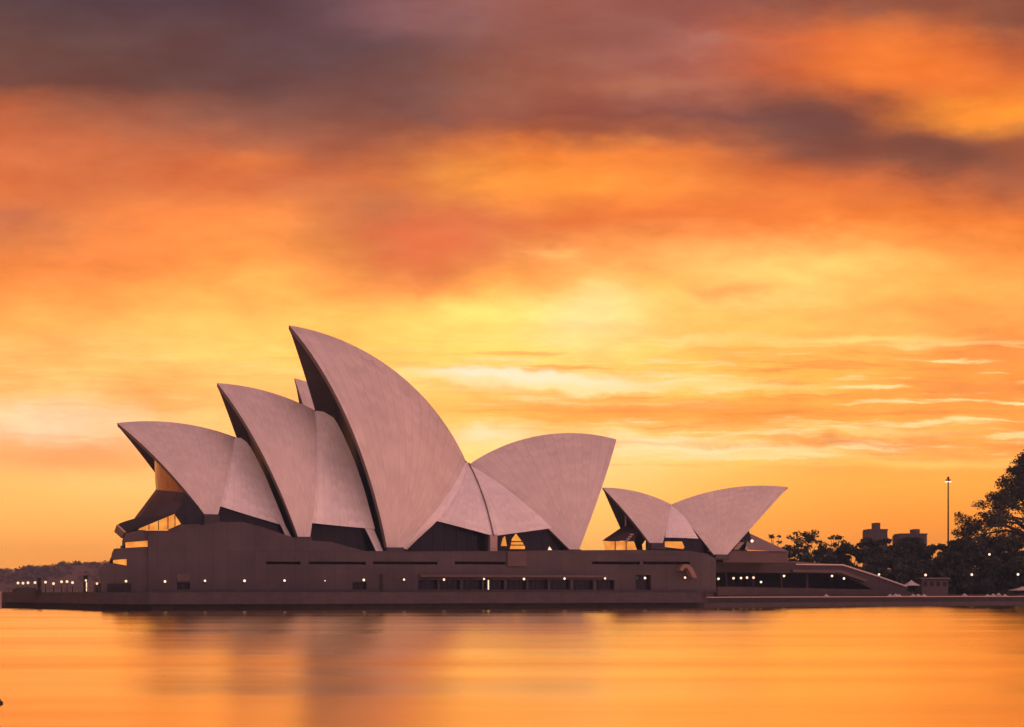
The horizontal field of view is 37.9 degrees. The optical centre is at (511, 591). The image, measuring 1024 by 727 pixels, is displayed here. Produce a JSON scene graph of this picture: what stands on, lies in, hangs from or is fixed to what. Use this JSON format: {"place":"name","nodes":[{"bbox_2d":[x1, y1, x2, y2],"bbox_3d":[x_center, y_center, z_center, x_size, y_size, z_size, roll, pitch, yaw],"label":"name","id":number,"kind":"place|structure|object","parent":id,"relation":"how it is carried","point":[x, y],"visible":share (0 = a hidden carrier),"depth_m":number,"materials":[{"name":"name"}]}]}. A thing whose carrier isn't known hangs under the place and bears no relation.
{"place":"outdoors","nodes":[
{"label":"outdoors","id":0,"kind":"place"},
{"bbox_2d":[0,565,101,591],"bbox_3d":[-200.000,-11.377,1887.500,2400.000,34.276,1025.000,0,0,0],"label":"hills","id":1,"kind":"structure","parent":0,"point":[50,580],"depth_m":1439.35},
{"bbox_2d":[0,560,108,582],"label":"distant woods","id":2,"kind":"object","parent":1,"relation":"on","point":[52,570],"visible":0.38,"depth_m":1463.18,"materials":[{"name":"plant"}]},
{"bbox_2d":[0,605,1023,726],"bbox_3d":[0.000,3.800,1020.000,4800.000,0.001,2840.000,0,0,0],"label":"water","id":3,"kind":"structure","parent":0,"point":[893,666],"depth_m":74.99,"materials":[{"name":"orange liquid"}]},
{"bbox_2d":[0,591,1,607],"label":"mooring pile","id":4,"kind":"object","parent":3,"relation":"in","point":[0,599],"visible":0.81,"depth_m":364.84,"materials":[{"name":"brown wood"}]},
{"bbox_2d":[2,602,703,609],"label":"seawall base","id":5,"kind":"object","parent":3,"relation":"in","point":[329,606],"visible":0.3,"depth_m":330.72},
{"bbox_2d":[2,592,728,603],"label":"promenade","id":6,"kind":"structure","parent":5,"relation":"on","point":[323,597],"depth_m":329.41,"materials":[{"name":"concrete"}]},
{"bbox_2d":[13,587,40,591],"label":"planting mound","id":7,"kind":"object","parent":6,"relation":"on","point":[25,589],"visible":1,"depth_m":350.78,"materials":[{"name":"plant"}]},
{"bbox_2d":[37,578,41,591],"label":"pylon","id":8,"kind":"object","parent":6,"relation":"on","point":[39,583],"visible":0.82,"depth_m":357.65,"materials":[{"name":"brown metal"}]},
{"bbox_2d":[65,587,98,591],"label":"promenade railing","id":9,"kind":"object","parent":6,"relation":"on","point":[80,587],"visible":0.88,"depth_m":329.31,"materials":[{"name":"brown metal"}]},
{"bbox_2d":[82,575,87,591],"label":"pylon","id":10,"kind":"object","parent":6,"relation":"on","point":[85,580],"visible":0.97,"depth_m":343.65,"materials":[{"name":"brown metal"}]},
{"bbox_2d":[93,582,100,591],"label":"kiosk","id":11,"kind":"object","parent":6,"relation":"on","point":[99,588],"visible":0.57,"depth_m":329.87,"materials":[{"name":"black"}]},
{"bbox_2d":[101,325,716,592],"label":"opera house","id":12,"kind":"structure","parent":6,"relation":"on","point":[371,475],"depth_m":343.85,"materials":[{"name":"tile"}]},
{"bbox_2d":[294,378,314,409],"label":"theatre hall","id":13,"kind":"structure","parent":12,"relation":"on","point":[304,395],"depth_m":401.52,"materials":[{"name":"tile"}]},
{"bbox_2d":[676,564,696,577],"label":"curved awning","id":14,"kind":"object","parent":12,"relation":"attached to","point":[688,569],"visible":1,"depth_m":355.45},
{"bbox_2d":[716,561,906,590],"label":"monumental stair","id":15,"kind":"object","parent":6,"relation":"on","point":[798,574],"visible":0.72,"depth_m":406.43,"materials":[{"name":"concrete"}]},
{"bbox_2d":[602,486,788,563],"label":"restaurant pavilion","id":16,"kind":"structure","parent":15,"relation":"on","point":[717,525],"depth_m":371.77,"materials":[{"name":"tile"}]},
{"bbox_2d":[0,0,1023,571],"label":"sky","id":17,"kind":"structure","parent":0,"point":[726,243],"materials":[{"name":"orange"}]},
{"bbox_2d":[704,601,1023,607],"bbox_3d":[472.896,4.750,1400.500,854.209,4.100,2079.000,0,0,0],"label":"ground","id":18,"kind":"structure","parent":0,"point":[784,604],"depth_m":402.13,"materials":[{"name":"brown concrete"}]},
{"bbox_2d":[705,596,1023,602],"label":"quay wall","id":19,"kind":"structure","parent":18,"relation":"on","point":[855,599],"depth_m":403.47,"materials":[{"name":"brown concrete"}]},
{"bbox_2d":[956,541,1023,595],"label":"dense tree","id":20,"kind":"object","parent":18,"relation":"on","point":[1016,566],"visible":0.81,"depth_m":455.96,"materials":[{"name":"green plant"}]},
{"bbox_2d":[729,595,1023,596],"bbox_3d":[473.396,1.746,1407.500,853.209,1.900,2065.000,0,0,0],"label":"forecourt terrace","id":21,"kind":"structure","parent":0,"point":[901,595],"depth_m":427.94,"materials":[{"name":"brown concrete"}]},
{"bbox_2d":[781,547,813,560],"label":"dense tree","id":22,"kind":"object","parent":21,"relation":"on","point":[804,551],"visible":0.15,"depth_m":483.44,"materials":[{"name":"green plant"}]},
{"bbox_2d":[714,586,913,595],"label":"terrace wall","id":23,"kind":"structure","parent":21,"relation":"on","point":[745,591],"depth_m":393.40,"materials":[{"name":"stone"}]},
{"bbox_2d":[863,523,887,565],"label":"apartment tower","id":24,"kind":"structure","parent":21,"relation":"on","point":[876,532],"depth_m":820.00,"materials":[{"name":"grey concrete"}]},
{"bbox_2d":[856,555,908,583],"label":"dense tree","id":25,"kind":"object","parent":21,"relation":"on","point":[895,564],"visible":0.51,"depth_m":457.90,"materials":[{"name":"green plant"}]},
{"bbox_2d":[892,529,927,550],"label":"apartment block","id":26,"kind":"structure","parent":21,"relation":"on","point":[913,533],"depth_m":800.00,"materials":[{"name":"grey concrete"}]},
{"bbox_2d":[904,580,919,594],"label":"marquee","id":27,"kind":"object","parent":21,"relation":"on","point":[911,583],"visible":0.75,"depth_m":439.54,"materials":[{"name":"white fabric"}]},
{"bbox_2d":[890,558,940,591],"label":"dense tree","id":28,"kind":"object","parent":21,"relation":"on","point":[918,572],"visible":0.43,"depth_m":460.67,"materials":[{"name":"green plant"}]},
{"bbox_2d":[913,578,949,594],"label":"gatehouse","id":29,"kind":"object","parent":21,"relation":"on","point":[936,586],"visible":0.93,"depth_m":452.00,"materials":[{"name":"concrete"}]},
{"bbox_2d":[945,477,950,543],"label":"floodlight mast","id":30,"kind":"object","parent":21,"relation":"on","point":[948,480],"visible":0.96,"depth_m":599.74,"materials":[{"name":"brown metal"}]},
{"bbox_2d":[938,534,1023,594],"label":"fig tree","id":31,"kind":"object","parent":21,"relation":"on","point":[983,541],"visible":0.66,"depth_m":456.98,"materials":[{"name":"green plant"}]},
{"bbox_2d":[988,553,990,593],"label":"street lamp","id":32,"kind":"object","parent":21,"relation":"on","point":[989,554],"visible":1,"depth_m":451.93,"materials":[{"name":"brown metal"}]},
{"bbox_2d":[1007,586,1023,594],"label":"marquee","id":33,"kind":"object","parent":21,"relation":"on","point":[1021,588],"visible":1,"depth_m":443.35,"materials":[{"name":"white fabric"}]},
{"bbox_3d":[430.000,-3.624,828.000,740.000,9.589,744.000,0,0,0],"label":"garden hill","id":34,"kind":"structure","parent":0,"visible":0},
{"bbox_2d":[768,534,782,545],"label":"feathery tree","id":35,"kind":"object","parent":34,"relation":"on","point":[772,537],"visible":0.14,"depth_m":499.04,"materials":[{"name":"green plant"}]},
{"bbox_2d":[783,529,833,562],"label":"feathery tree","id":36,"kind":"object","parent":34,"relation":"on","point":[808,538],"visible":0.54,"depth_m":498.58,"materials":[{"name":"green plant"}]},
{"bbox_2d":[798,548,848,565],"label":"dense tree","id":37,"kind":"object","parent":34,"relation":"on","point":[820,556],"visible":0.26,"depth_m":480.16,"materials":[{"name":"green plant"}]},
{"bbox_2d":[828,534,849,550],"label":"feathery tree","id":38,"kind":"object","parent":34,"relation":"on","point":[839,539],"visible":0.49,"depth_m":504.38,"materials":[{"name":"green plant"}]},
{"bbox_2d":[832,543,876,569],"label":"dense tree","id":39,"kind":"object","parent":34,"relation":"on","point":[841,552],"visible":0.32,"depth_m":484.56,"materials":[{"name":"green plant"}]},
{"bbox_2d":[851,537,900,577],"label":"dense tree","id":40,"kind":"object","parent":34,"relation":"on","point":[874,547],"visible":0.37,"depth_m":489.60,"materials":[{"name":"green plant"}]},
{"bbox_2d":[879,536,935,581],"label":"dense tree","id":41,"kind":"object","parent":34,"relation":"on","point":[907,543],"visible":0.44,"depth_m":490.54,"materials":[{"name":"green plant"}]},
{"bbox_2d":[916,543,947,577],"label":"dense tree","id":42,"kind":"object","parent":34,"relation":"on","point":[926,550],"visible":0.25,"depth_m":489.41,"materials":[{"name":"green plant"}]},
{"bbox_2d":[916,551,973,594],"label":"dense tree","id":43,"kind":"object","parent":34,"relation":"on","point":[943,563],"visible":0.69,"depth_m":459.29,"materials":[{"name":"green plant"}]},
{"bbox_2d":[942,539,973,583],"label":"dense tree","id":44,"kind":"object","parent":34,"relation":"on","point":[952,541],"visible":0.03,"depth_m":486.20,"materials":[{"name":"green plant"}]},
{"bbox_2d":[938,449,1023,568],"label":"fig tree","id":45,"kind":"object","parent":34,"relation":"on","point":[1002,500],"visible":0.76,"depth_m":468.94,"materials":[{"name":"green plant"}]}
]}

